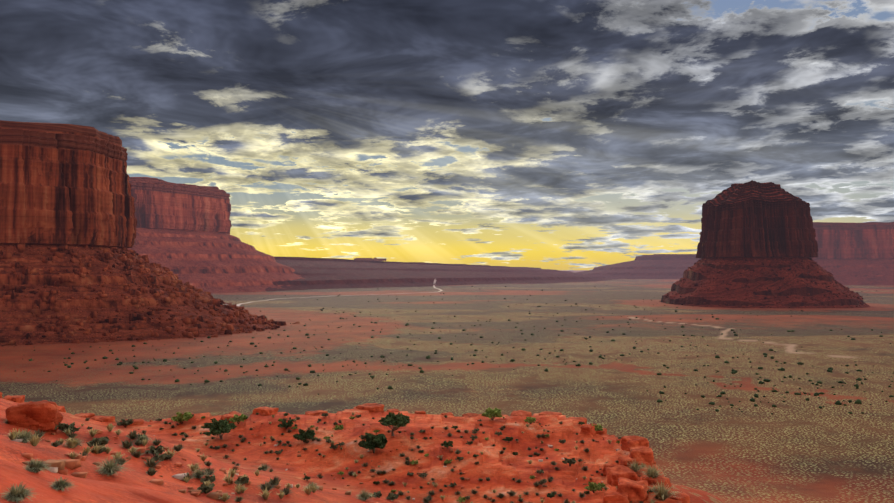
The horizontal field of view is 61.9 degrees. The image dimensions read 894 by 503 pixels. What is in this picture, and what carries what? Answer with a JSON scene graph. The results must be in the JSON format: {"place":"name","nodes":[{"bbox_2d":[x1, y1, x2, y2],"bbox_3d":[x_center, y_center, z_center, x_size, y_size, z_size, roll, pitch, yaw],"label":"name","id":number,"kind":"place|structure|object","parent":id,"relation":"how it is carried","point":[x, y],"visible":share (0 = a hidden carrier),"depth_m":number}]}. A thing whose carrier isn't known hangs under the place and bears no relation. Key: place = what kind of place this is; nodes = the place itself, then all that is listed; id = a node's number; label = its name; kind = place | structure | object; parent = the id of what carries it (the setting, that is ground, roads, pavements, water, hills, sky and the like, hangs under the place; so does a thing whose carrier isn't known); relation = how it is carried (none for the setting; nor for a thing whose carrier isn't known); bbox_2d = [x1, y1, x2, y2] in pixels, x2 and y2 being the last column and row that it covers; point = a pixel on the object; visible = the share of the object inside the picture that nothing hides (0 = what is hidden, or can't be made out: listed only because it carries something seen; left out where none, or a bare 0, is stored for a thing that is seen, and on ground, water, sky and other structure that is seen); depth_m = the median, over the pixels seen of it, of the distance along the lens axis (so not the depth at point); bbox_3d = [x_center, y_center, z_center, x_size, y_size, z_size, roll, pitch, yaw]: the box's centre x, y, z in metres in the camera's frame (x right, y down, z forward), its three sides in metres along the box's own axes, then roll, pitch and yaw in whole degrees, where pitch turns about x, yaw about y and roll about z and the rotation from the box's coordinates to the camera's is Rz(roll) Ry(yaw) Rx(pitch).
{"place":"outdoors","nodes":[
{"label":"outdoors","id":0,"kind":"place"},
{"bbox_2d":[224,280,442,305],"bbox_3d":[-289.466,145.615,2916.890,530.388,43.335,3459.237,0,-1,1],"label":"dirt road","id":1,"kind":"structure","parent":0,"point":[344,295],"depth_m":2622.13},
{"bbox_2d":[0,270,893,502],"bbox_3d":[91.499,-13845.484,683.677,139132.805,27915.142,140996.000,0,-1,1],"label":"ground","id":2,"kind":"structure","parent":0,"point":[793,448],"depth_m":534.95},
{"bbox_2d":[2,395,24,402],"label":"rim block","id":3,"kind":"structure","parent":2,"relation":"on","point":[19,399],"depth_m":86.94},
{"bbox_2d":[5,400,62,431],"bbox_3d":[-13.154,5.304,23.819,1.472,1.104,1.387,0,-1,-17],"label":"boulder","id":4,"kind":"object","parent":2,"relation":"on","point":[44,416],"visible":0.79,"depth_m":23.33},
{"bbox_2d":[57,405,65,412],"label":"rim block","id":5,"kind":"structure","parent":2,"relation":"on","point":[61,408],"depth_m":86.03},
{"bbox_2d":[75,413,94,417],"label":"rim block","id":6,"kind":"structure","parent":2,"relation":"on","point":[87,415],"depth_m":85.58},
{"bbox_2d":[90,415,115,422],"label":"rim block","id":7,"kind":"structure","parent":2,"relation":"on","point":[100,418],"depth_m":84.69},
{"bbox_2d":[120,419,143,425],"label":"rim block","id":8,"kind":"structure","parent":2,"relation":"on","point":[138,421],"depth_m":85.00},
{"bbox_2d":[0,120,279,345],"bbox_3d":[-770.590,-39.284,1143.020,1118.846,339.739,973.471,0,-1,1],"label":"mesa","id":9,"kind":"structure","parent":2,"relation":"on","point":[69,185],"depth_m":1039.12},
{"bbox_2d":[0,243,299,346],"bbox_3d":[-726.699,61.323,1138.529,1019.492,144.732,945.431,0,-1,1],"label":"scattered boulders","id":10,"kind":"object","parent":9,"relation":"on","point":[193,332],"visible":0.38,"depth_m":1034.77},
{"bbox_2d":[128,177,304,292],"bbox_3d":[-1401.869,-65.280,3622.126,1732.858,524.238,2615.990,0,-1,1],"label":"mesa","id":11,"kind":"structure","parent":2,"relation":"on","point":[183,231],"depth_m":3341.38},
{"bbox_2d":[221,411,240,423],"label":"rim block","id":12,"kind":"structure","parent":2,"relation":"on","point":[229,415],"depth_m":83.82},
{"bbox_2d":[252,407,278,415],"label":"rim block","id":13,"kind":"structure","parent":2,"relation":"on","point":[265,411],"depth_m":85.17},
{"bbox_2d":[201,412,409,438],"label":"juniper trees","id":14,"kind":"object","parent":2,"relation":"on","point":[215,427],"visible":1,"depth_m":74.67},
{"bbox_2d":[305,410,327,415],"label":"rim block","id":15,"kind":"structure","parent":2,"relation":"on","point":[316,412],"depth_m":87.43},
{"bbox_2d":[11,414,655,502],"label":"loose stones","id":16,"kind":"object","parent":2,"relation":"on","point":[57,466],"visible":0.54,"depth_m":21.19},
{"bbox_2d":[1,412,684,502],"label":"shrubs","id":17,"kind":"object","parent":2,"relation":"on","point":[20,492],"visible":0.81,"depth_m":24.23},
{"bbox_2d":[54,407,647,502],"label":"ledge shrubs","id":18,"kind":"object","parent":2,"relation":"on","point":[373,442],"visible":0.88,"depth_m":67.44},
{"bbox_2d":[356,403,383,411],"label":"rim block","id":19,"kind":"structure","parent":2,"relation":"on","point":[373,407],"depth_m":86.61},
{"bbox_2d":[387,409,398,412],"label":"rim block","id":20,"kind":"structure","parent":2,"relation":"on","point":[393,410],"depth_m":87.09},
{"bbox_2d":[415,410,425,413],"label":"rim block","id":21,"kind":"structure","parent":2,"relation":"on","point":[420,412],"depth_m":85.88},
{"bbox_2d":[266,256,617,290],"bbox_3d":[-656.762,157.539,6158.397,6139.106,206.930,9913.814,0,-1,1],"label":"distant mesa","id":22,"kind":"structure","parent":2,"relation":"on","point":[325,273],"depth_m":4745.41},
{"bbox_2d":[354,258,385,260],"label":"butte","id":23,"kind":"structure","parent":22,"relation":"on","point":[379,259],"depth_m":5524.48},
{"bbox_2d":[15,286,893,413],"bbox_3d":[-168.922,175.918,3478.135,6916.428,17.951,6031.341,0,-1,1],"label":"valley shrubs","id":24,"kind":"object","parent":2,"relation":"on","point":[838,402],"visible":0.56,"depth_m":698.95},
{"bbox_2d":[462,413,477,417],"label":"rim block","id":25,"kind":"structure","parent":2,"relation":"on","point":[466,415],"depth_m":84.72},
{"bbox_2d":[510,410,531,415],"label":"rim block","id":26,"kind":"structure","parent":2,"relation":"on","point":[520,413],"depth_m":86.46},
{"bbox_2d":[538,411,561,414],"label":"rim block","id":27,"kind":"structure","parent":2,"relation":"on","point":[549,413],"depth_m":85.33},
{"bbox_2d":[569,417,586,423],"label":"rim block","id":28,"kind":"structure","parent":2,"relation":"on","point":[581,419],"depth_m":82.86},
{"bbox_2d":[580,424,595,436],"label":"rim block","id":29,"kind":"structure","parent":2,"relation":"on","point":[586,429],"depth_m":76.36},
{"bbox_2d":[596,428,606,434],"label":"rim block","id":30,"kind":"structure","parent":2,"relation":"on","point":[604,431],"depth_m":77.71},
{"bbox_2d":[601,434,614,437],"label":"rim block","id":31,"kind":"structure","parent":2,"relation":"on","point":[604,435],"depth_m":77.11},
{"bbox_2d":[603,463,615,475],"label":"rim block","id":32,"kind":"structure","parent":2,"relation":"on","point":[605,466],"depth_m":61.46},
{"bbox_2d":[602,491,628,502],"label":"rim block","id":33,"kind":"structure","parent":2,"relation":"on","point":[613,497],"depth_m":53.16},
{"bbox_2d":[605,465,637,486],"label":"rim block","id":34,"kind":"structure","parent":2,"relation":"on","point":[615,473],"depth_m":59.10},
{"bbox_2d":[618,456,634,467],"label":"rim block","id":35,"kind":"structure","parent":2,"relation":"on","point":[625,460],"depth_m":61.87},
{"bbox_2d":[616,477,648,502],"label":"rim block","id":36,"kind":"structure","parent":2,"relation":"on","point":[635,491],"depth_m":53.74},
{"bbox_2d":[621,435,648,451],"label":"rim block","id":37,"kind":"structure","parent":2,"relation":"on","point":[627,442],"depth_m":66.85},
{"bbox_2d":[576,254,700,278],"bbox_3d":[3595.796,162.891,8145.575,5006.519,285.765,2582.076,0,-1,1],"label":"mesa","id":38,"kind":"structure","parent":2,"relation":"on","point":[664,266],"depth_m":7952.56},
{"bbox_2d":[629,446,653,465],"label":"rim block","id":39,"kind":"structure","parent":2,"relation":"on","point":[641,453],"depth_m":63.04},
{"bbox_2d":[638,461,655,465],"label":"rim block","id":40,"kind":"structure","parent":2,"relation":"on","point":[645,463],"depth_m":62.79},
{"bbox_2d":[642,475,671,488],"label":"rim block","id":41,"kind":"structure","parent":2,"relation":"on","point":[664,480],"depth_m":56.80},
{"bbox_2d":[666,492,689,502],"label":"rim block","id":42,"kind":"structure","parent":2,"relation":"on","point":[686,497],"depth_m":54.08},
{"bbox_2d":[661,180,869,307],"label":"butte","id":43,"kind":"object","parent":2,"relation":"on","point":[752,220],"visible":0.79,"depth_m":1880.29},
{"bbox_2d":[659,257,866,307],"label":"scattered boulders","id":44,"kind":"object","parent":43,"relation":"on","point":[787,284],"visible":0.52,"depth_m":1848.82},
{"bbox_2d":[812,222,893,284],"bbox_3d":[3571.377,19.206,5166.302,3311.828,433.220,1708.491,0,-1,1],"label":"mesa","id":45,"kind":"structure","parent":2,"relation":"on","point":[856,253],"depth_m":4805.39},
{"bbox_2d":[0,0,893,269],"label":"sky","id":46,"kind":"structure","parent":0,"point":[543,134]}
]}

